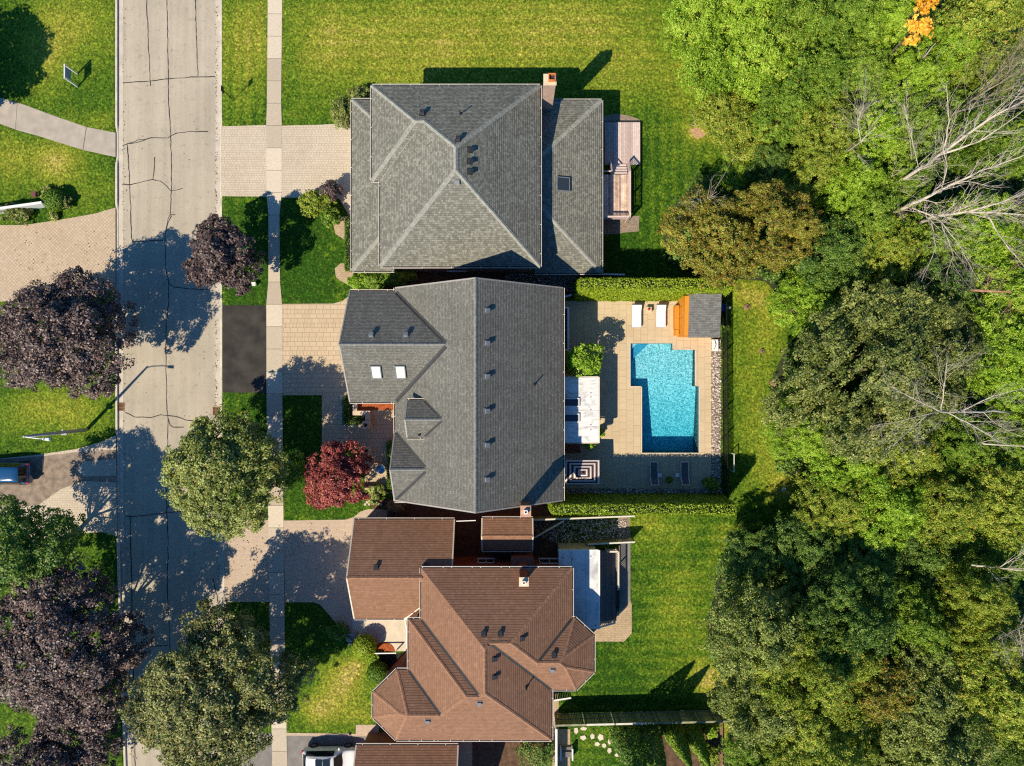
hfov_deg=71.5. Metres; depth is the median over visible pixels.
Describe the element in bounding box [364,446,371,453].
gate pillar
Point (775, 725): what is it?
woodland tree
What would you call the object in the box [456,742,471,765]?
side path
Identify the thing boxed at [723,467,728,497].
wire fence
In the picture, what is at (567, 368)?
garden shrub
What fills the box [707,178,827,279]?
woodland tree
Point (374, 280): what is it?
shrub
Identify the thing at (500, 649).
brown house
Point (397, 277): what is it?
shrub
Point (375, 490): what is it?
shrub
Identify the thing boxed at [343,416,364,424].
box hedge
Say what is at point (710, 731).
shrub
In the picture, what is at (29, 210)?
shrub
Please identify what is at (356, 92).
shrub
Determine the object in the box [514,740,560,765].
shrub
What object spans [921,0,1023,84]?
woodland tree
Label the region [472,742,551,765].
mulch bed
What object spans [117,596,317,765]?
maple tree
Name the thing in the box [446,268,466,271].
window
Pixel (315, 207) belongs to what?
shrub
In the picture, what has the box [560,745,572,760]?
garden step
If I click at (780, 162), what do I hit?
woodland tree
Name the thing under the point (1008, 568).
dead tree
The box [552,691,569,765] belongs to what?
garden path
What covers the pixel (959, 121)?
woodland tree
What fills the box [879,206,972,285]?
woodland tree
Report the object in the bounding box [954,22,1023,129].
dead tree
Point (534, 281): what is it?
gravel
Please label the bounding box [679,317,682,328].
door
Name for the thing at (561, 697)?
garden fence
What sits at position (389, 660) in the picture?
mulch bed
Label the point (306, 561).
driveway
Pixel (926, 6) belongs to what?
orange sapling
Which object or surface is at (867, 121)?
dead tree
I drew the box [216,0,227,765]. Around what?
gutter
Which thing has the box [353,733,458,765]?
brown garage
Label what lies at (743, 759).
woodland tree
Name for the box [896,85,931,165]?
dead tree
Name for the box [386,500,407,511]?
shrub
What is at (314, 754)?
parked car
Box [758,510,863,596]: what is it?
woodland tree
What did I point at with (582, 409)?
terrace roof
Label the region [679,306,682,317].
door
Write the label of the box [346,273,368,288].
shrub
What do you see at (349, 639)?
boulder
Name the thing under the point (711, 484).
shrub
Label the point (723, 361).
wire fence
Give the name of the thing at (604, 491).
gravel
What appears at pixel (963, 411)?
dead tree
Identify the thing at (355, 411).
court wall
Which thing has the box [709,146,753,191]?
woodland tree
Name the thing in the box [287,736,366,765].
driveway
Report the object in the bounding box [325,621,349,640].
shrub
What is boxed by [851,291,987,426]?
woodland tree
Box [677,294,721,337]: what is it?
pool shed
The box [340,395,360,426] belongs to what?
edging blocks
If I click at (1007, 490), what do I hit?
woodland tree
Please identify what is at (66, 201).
shrub
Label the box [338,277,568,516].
gabled house
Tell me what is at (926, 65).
woodland tree
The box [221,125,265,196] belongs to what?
driveway
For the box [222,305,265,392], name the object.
driveway
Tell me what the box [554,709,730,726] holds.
board fence
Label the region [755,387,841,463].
woodland tree
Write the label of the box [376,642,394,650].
mulch bed
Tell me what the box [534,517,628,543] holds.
gravel
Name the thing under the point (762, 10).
woodland tree
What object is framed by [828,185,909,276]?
woodland tree
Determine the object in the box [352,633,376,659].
shrub
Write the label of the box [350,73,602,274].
brick house
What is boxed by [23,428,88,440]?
street lamp
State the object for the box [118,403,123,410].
drain grate
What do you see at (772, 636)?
woodland tree
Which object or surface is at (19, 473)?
parked car
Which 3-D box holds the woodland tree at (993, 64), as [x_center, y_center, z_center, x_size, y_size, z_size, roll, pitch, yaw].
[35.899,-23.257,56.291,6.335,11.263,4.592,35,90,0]
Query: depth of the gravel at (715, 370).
61.65 m
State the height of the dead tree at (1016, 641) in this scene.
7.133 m
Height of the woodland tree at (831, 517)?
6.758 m
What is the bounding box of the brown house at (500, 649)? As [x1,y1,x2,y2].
[346,517,594,741]
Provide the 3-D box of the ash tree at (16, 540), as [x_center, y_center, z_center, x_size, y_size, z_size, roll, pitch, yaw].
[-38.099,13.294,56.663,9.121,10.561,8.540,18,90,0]
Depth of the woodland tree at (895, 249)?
53.65 m
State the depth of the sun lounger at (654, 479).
61.38 m
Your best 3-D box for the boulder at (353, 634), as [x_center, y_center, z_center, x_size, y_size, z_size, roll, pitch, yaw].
[-13.749,21.720,61.552,0.862,0.545,0.696,35,90,0]
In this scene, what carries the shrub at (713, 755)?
on the mulch bed at (673, 758)
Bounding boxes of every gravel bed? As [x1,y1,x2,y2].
[603,114,639,124]
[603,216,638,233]
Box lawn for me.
[0,0,803,765]
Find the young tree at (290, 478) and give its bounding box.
[270,448,305,490]
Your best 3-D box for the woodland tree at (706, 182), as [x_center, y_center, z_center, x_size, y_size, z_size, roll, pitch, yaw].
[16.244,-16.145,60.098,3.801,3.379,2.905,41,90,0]
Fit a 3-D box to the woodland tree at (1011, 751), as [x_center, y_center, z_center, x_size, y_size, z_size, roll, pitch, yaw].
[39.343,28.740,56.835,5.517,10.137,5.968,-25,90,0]
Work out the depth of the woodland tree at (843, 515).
53.84 m
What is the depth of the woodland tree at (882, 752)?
54.33 m
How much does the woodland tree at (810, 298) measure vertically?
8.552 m
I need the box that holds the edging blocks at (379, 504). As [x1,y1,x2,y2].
[364,501,381,505]
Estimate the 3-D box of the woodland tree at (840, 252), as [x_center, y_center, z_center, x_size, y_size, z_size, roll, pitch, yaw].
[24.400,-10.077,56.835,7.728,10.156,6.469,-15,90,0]
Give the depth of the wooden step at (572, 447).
61.45 m
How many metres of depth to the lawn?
61.73 m
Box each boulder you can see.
[346,635,353,641]
[349,630,358,638]
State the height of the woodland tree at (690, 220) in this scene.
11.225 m
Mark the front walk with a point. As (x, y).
(392, 633)
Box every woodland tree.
[656,0,737,61]
[656,184,765,290]
[676,28,741,110]
[686,85,749,146]
[689,170,723,204]
[695,572,815,686]
[700,0,786,47]
[706,652,825,758]
[707,98,773,175]
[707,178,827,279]
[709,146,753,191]
[715,17,797,104]
[715,523,796,597]
[717,705,794,765]
[743,141,800,185]
[748,76,825,152]
[748,672,885,765]
[750,597,882,722]
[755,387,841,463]
[756,0,845,69]
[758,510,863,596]
[759,277,957,465]
[763,270,848,337]
[769,555,904,672]
[771,140,847,208]
[773,207,876,296]
[778,39,863,114]
[788,493,842,545]
[789,92,868,175]
[789,462,884,540]
[793,406,892,501]
[798,0,892,59]
[803,638,923,732]
[811,145,887,224]
[816,256,879,305]
[817,36,901,110]
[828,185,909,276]
[831,519,908,600]
[832,90,912,174]
[836,461,934,554]
[838,729,903,765]
[844,410,946,492]
[849,0,939,63]
[849,213,927,287]
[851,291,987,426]
[862,143,943,219]
[863,682,1000,765]
[865,571,957,665]
[865,621,968,752]
[867,91,953,163]
[868,47,954,116]
[878,518,969,601]
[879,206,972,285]
[883,453,989,553]
[896,246,982,330]
[899,406,1000,482]
[905,19,991,89]
[915,551,1020,633]
[918,592,1023,672]
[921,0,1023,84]
[921,81,1016,173]
[925,187,1023,273]
[929,631,1023,749]
[938,456,1023,553]
[941,38,1019,110]
[943,508,1023,600]
[953,393,1023,481]
[956,105,1023,189]
[958,294,1023,401]
[961,250,1023,338]
[963,204,1023,283]
[967,361,1023,424]
[970,720,1023,765]
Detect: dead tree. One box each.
[670,151,744,225]
[828,73,880,146]
[833,57,917,168]
[858,335,1023,479]
[890,51,1023,199]
[892,99,1023,311]
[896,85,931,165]
[914,177,1023,313]
[919,43,935,61]
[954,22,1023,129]
[962,437,1023,447]
[970,259,1023,341]
[971,536,1023,590]
[987,614,1023,685]
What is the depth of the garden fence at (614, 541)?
60.71 m
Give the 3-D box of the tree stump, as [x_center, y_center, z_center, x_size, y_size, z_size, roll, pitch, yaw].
[20.399,-6.611,61.677,0.580,0.206,0.589,0,90,0]
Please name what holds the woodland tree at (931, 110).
on the forest floor
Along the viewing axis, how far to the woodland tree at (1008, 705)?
51.80 m
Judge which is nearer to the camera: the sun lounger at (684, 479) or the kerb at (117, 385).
the sun lounger at (684, 479)
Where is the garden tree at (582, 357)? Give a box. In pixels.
[565,342,604,377]
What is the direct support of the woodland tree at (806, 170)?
on the forest floor
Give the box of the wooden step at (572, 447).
[565,443,580,452]
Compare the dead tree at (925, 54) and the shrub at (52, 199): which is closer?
the dead tree at (925, 54)
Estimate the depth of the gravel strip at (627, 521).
61.72 m
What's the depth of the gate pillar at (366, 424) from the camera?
60.73 m
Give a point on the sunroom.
(583, 559)
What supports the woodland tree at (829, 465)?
on the forest floor
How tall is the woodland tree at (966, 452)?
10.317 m
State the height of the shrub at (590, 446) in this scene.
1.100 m
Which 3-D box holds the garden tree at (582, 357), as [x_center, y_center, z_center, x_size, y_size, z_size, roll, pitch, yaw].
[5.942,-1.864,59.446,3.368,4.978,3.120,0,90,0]
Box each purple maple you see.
[0,265,140,399]
[0,551,155,745]
[0,694,125,765]
[181,213,264,296]
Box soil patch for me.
[690,128,704,137]
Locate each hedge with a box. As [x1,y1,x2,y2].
[342,396,349,416]
[343,216,351,271]
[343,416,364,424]
[386,440,392,489]
[547,492,736,515]
[572,276,735,302]
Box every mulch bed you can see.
[334,216,347,238]
[335,263,352,286]
[358,404,392,409]
[370,497,556,556]
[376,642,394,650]
[377,654,402,668]
[384,272,577,294]
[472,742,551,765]
[651,728,724,765]
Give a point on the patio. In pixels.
(620, 630)
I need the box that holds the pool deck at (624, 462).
[565,301,710,488]
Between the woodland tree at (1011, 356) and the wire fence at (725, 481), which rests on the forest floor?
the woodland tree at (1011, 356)
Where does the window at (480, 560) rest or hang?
in the brown house at (500, 649)
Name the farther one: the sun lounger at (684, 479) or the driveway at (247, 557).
the driveway at (247, 557)
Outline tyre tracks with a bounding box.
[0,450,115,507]
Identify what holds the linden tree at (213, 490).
on the lawn
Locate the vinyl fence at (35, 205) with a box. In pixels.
[0,201,45,213]
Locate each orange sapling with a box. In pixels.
[861,14,933,77]
[885,0,939,43]
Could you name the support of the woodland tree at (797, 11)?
on the forest floor
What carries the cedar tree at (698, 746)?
on the mulch bed at (673, 758)
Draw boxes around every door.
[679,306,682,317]
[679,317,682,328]
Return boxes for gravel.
[505,273,579,291]
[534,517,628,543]
[566,488,722,494]
[711,338,721,489]
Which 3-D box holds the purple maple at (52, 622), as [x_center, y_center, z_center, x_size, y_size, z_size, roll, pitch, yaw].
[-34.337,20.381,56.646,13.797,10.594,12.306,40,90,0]
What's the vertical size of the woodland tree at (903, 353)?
15.185 m
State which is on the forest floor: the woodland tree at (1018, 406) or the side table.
the woodland tree at (1018, 406)
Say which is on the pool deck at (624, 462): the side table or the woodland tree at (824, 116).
the side table
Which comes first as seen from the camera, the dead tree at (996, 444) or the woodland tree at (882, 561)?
the dead tree at (996, 444)
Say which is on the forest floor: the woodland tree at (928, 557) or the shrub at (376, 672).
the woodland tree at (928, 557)
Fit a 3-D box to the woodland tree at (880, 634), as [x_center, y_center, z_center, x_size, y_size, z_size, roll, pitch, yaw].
[24.793,17.293,54.877,9.026,14.100,7.839,-37,90,0]
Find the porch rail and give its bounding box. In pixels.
[373,649,397,653]
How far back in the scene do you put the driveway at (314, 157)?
61.72 m
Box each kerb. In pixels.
[115,0,126,765]
[220,0,227,732]
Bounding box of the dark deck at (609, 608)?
[600,547,618,627]
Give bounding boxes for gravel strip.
[566,489,721,493]
[618,517,629,549]
[712,342,720,487]
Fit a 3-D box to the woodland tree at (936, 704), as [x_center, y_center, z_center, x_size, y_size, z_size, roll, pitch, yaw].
[30.387,22.994,56.020,6.848,11.864,10.094,-16,90,0]
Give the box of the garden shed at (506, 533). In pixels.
[481,515,532,551]
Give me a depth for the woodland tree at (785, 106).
55.30 m
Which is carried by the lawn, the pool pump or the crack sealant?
the pool pump
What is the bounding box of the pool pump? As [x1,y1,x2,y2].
[721,303,730,319]
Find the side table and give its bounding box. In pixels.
[645,307,651,312]
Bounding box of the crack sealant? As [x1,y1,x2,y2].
[122,0,218,765]
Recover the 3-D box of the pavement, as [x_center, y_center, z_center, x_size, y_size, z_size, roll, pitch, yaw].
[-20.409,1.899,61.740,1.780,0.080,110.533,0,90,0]
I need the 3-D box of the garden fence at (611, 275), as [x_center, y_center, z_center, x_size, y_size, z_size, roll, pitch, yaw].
[6.939,-9.229,60.968,5.306,1.525,0.130,1,90,0]
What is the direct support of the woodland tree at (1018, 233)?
on the forest floor
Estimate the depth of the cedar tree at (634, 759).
58.55 m
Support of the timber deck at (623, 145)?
on the lawn
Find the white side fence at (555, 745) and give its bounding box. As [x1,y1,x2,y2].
[555,724,556,765]
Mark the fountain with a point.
(380, 468)
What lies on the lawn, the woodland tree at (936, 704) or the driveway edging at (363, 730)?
the driveway edging at (363, 730)
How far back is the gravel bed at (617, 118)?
61.72 m
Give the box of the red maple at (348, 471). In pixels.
[303,439,377,510]
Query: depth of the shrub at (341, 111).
60.61 m
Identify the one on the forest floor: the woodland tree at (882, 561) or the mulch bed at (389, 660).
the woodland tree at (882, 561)
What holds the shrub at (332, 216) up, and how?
on the lawn
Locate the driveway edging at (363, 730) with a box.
[287,725,378,735]
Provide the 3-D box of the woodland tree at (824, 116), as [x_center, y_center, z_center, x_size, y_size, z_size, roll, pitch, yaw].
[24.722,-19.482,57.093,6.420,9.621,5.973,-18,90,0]
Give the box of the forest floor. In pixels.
[663,0,1023,765]
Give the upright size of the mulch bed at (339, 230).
0.050 m
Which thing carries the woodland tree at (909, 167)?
on the forest floor
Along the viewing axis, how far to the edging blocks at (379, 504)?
61.57 m
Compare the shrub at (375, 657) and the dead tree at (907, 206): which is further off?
the shrub at (375, 657)
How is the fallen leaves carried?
on the gutter at (220, 575)
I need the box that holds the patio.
[591,600,631,641]
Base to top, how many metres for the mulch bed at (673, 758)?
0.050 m
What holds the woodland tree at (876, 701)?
on the forest floor
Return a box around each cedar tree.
[608,720,646,765]
[630,719,666,765]
[663,724,691,765]
[683,723,710,765]
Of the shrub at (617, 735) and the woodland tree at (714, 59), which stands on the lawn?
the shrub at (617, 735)
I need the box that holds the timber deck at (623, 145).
[603,122,640,222]
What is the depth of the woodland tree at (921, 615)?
52.40 m
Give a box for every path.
[0,98,115,156]
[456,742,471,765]
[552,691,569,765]
[620,531,629,609]
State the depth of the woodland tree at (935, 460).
52.64 m
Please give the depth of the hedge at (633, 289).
57.30 m
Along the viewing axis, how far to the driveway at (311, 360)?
61.72 m
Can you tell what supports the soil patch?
on the lawn
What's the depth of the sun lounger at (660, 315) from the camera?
61.27 m
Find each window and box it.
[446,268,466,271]
[477,558,494,562]
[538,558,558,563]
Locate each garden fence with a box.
[533,514,634,520]
[533,520,563,538]
[553,691,570,700]
[561,273,624,277]
[585,538,634,544]
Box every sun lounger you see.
[632,303,641,327]
[650,462,659,484]
[656,303,665,327]
[680,462,689,484]
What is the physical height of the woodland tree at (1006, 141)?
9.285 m
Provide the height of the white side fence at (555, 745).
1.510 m
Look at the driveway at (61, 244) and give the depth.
61.72 m
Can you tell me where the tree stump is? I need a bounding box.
[744,304,749,309]
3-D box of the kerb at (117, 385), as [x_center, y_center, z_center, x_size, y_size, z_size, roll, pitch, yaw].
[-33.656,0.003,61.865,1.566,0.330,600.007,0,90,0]
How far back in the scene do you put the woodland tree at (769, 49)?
56.12 m
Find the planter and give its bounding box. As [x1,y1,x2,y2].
[665,476,672,482]
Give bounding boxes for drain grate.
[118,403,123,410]
[213,407,218,414]
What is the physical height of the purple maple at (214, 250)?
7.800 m
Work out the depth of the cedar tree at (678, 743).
59.45 m
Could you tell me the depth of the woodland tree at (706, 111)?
58.20 m
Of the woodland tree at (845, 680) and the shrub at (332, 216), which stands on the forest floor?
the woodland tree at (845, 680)
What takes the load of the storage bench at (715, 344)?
on the gravel strip at (718, 415)
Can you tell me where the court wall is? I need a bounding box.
[349,404,370,420]
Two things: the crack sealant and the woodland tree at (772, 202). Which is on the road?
the crack sealant
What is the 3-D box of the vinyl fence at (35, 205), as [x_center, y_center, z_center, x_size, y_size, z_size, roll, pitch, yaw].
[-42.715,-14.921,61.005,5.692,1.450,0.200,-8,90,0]
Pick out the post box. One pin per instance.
(34, 193)
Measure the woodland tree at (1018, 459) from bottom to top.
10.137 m
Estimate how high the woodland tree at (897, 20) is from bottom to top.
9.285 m
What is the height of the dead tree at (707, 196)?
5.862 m
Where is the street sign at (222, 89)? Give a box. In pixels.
[221,85,233,100]
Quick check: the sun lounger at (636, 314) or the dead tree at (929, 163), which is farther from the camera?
the sun lounger at (636, 314)
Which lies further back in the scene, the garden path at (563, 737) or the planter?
the garden path at (563, 737)
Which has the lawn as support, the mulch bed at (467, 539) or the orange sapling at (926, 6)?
the mulch bed at (467, 539)
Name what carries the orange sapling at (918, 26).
on the forest floor
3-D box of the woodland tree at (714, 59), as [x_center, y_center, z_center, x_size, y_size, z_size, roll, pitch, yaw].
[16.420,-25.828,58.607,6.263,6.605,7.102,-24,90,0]
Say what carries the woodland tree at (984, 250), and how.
on the forest floor
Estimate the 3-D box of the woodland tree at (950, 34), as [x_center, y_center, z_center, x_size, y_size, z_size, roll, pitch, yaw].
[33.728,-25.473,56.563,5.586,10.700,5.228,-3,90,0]
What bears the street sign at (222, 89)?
on the lawn
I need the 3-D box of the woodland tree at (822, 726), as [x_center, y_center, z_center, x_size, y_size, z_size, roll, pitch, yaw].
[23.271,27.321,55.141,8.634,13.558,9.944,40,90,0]
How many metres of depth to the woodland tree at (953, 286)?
53.20 m
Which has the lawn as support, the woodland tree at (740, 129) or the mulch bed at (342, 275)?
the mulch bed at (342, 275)
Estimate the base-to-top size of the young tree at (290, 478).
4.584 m
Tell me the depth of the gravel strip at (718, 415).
61.70 m
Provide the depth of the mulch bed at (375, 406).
61.70 m
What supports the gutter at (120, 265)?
on the road
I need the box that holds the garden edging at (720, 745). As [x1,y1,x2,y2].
[719,723,722,765]
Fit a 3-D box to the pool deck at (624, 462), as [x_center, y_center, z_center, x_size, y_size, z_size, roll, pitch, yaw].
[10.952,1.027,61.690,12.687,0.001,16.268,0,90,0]
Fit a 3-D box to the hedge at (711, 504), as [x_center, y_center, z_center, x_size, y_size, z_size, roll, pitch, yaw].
[10.635,10.169,58.959,15.377,5.685,1.543,0,90,0]
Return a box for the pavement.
[266,0,286,765]
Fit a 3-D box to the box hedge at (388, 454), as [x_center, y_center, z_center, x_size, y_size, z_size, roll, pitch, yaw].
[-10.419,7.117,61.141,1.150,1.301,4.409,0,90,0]
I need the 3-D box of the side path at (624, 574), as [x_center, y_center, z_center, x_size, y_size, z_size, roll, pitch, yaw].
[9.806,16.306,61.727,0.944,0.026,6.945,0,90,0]
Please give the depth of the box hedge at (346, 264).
60.96 m
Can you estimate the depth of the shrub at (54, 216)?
61.30 m
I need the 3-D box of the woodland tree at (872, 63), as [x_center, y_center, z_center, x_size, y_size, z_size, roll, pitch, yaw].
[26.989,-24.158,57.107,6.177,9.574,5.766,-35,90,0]
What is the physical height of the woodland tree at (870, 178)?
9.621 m
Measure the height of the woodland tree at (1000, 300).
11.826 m
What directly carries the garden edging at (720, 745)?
on the mulch bed at (673, 758)
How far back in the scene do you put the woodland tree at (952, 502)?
52.57 m
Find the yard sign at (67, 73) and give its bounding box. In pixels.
[64,64,77,86]
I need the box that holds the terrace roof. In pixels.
[565,376,599,442]
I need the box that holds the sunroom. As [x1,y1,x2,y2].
[558,543,599,628]
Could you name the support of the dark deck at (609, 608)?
on the lawn
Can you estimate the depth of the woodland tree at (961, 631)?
52.22 m
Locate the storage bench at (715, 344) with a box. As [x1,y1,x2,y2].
[711,339,719,350]
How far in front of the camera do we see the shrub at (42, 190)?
61.28 m
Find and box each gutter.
[118,0,131,765]
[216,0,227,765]
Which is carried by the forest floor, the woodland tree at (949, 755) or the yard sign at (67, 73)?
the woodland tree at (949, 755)
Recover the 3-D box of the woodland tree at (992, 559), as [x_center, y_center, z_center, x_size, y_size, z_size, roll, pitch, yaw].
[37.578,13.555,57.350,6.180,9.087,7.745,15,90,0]
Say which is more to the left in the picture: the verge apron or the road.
the road
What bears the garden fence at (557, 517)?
on the lawn
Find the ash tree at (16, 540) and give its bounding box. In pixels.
[0,493,86,606]
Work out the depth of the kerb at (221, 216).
61.75 m
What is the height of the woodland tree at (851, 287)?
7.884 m
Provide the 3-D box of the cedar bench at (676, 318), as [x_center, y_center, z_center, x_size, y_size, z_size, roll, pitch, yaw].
[14.105,-5.360,61.185,0.349,1.010,2.520,0,90,0]
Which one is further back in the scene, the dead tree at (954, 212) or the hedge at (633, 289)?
the hedge at (633, 289)
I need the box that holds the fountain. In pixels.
[376,464,384,473]
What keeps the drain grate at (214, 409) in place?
on the gutter at (220, 575)
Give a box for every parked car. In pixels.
[0,461,33,484]
[301,743,354,765]
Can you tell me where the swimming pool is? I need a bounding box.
[630,343,699,453]
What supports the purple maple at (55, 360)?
on the lawn
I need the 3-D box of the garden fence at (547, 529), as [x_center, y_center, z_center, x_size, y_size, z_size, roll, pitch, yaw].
[3.095,12.448,61.017,3.140,1.425,0.136,-30,90,0]
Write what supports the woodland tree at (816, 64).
on the forest floor
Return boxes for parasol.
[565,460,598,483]
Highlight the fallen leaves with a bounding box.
[19,12,343,758]
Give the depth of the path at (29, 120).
61.72 m
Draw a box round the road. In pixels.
[123,0,221,765]
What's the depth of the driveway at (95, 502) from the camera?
61.72 m
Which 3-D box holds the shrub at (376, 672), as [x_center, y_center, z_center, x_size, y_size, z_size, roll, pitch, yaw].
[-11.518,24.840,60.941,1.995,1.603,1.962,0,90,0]
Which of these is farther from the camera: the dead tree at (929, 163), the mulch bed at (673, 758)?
the mulch bed at (673, 758)
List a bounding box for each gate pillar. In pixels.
[362,421,371,428]
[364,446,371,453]
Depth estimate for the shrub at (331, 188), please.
60.06 m
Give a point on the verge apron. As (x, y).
(263, 758)
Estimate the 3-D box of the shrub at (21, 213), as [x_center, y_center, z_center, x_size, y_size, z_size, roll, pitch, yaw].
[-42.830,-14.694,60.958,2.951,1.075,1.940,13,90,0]
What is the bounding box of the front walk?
[353,619,406,650]
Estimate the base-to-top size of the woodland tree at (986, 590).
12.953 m
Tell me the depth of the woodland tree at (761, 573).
57.19 m
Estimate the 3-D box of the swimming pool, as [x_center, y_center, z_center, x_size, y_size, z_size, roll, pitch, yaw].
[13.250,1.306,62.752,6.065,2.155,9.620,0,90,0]
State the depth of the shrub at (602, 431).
60.01 m
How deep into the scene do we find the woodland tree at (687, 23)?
56.67 m
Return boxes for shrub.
[0,201,30,225]
[25,208,33,213]
[38,185,52,197]
[41,188,64,211]
[46,210,58,221]
[59,194,72,209]
[296,189,336,217]
[319,179,343,203]
[319,206,340,227]
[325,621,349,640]
[329,93,350,129]
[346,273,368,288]
[347,85,369,100]
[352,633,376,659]
[363,273,389,288]
[366,482,387,505]
[366,661,388,683]
[368,652,379,664]
[383,270,417,286]
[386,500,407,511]
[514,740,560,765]
[565,355,575,374]
[584,443,595,449]
[600,427,604,436]
[608,725,626,743]
[692,742,720,765]
[703,477,719,490]
[704,724,717,739]
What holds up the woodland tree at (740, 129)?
on the forest floor
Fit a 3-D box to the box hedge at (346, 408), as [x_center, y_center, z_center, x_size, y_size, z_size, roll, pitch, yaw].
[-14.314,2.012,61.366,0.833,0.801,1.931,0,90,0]
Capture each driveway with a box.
[0,208,115,300]
[0,436,116,537]
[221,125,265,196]
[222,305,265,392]
[223,520,268,601]
[282,121,349,215]
[282,297,392,489]
[284,509,386,641]
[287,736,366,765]
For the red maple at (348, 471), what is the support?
on the lawn
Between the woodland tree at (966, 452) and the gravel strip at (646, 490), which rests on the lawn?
the gravel strip at (646, 490)
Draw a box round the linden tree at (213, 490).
[158,404,289,541]
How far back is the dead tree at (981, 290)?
51.99 m
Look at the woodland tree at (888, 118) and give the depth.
54.05 m
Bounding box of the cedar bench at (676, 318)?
[673,305,678,335]
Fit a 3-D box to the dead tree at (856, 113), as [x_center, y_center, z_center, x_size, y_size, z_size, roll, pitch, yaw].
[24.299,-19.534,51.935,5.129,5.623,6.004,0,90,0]
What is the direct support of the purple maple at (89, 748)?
on the lawn
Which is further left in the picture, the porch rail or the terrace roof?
the porch rail
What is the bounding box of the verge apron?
[229,733,271,765]
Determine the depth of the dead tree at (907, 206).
49.70 m
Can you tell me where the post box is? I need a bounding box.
[31,191,38,196]
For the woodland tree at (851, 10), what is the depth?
54.29 m
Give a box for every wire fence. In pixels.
[722,296,728,468]
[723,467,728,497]
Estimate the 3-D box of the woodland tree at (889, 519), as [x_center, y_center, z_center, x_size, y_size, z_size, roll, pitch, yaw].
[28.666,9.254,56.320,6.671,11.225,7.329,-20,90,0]
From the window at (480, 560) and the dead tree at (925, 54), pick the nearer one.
the dead tree at (925, 54)
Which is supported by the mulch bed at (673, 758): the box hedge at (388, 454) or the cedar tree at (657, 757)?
the cedar tree at (657, 757)
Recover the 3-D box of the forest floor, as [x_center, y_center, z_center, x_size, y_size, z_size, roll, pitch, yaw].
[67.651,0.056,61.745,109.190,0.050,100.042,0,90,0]
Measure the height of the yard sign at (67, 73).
1.850 m
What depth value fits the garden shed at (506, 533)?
58.95 m
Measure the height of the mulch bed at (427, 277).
0.050 m

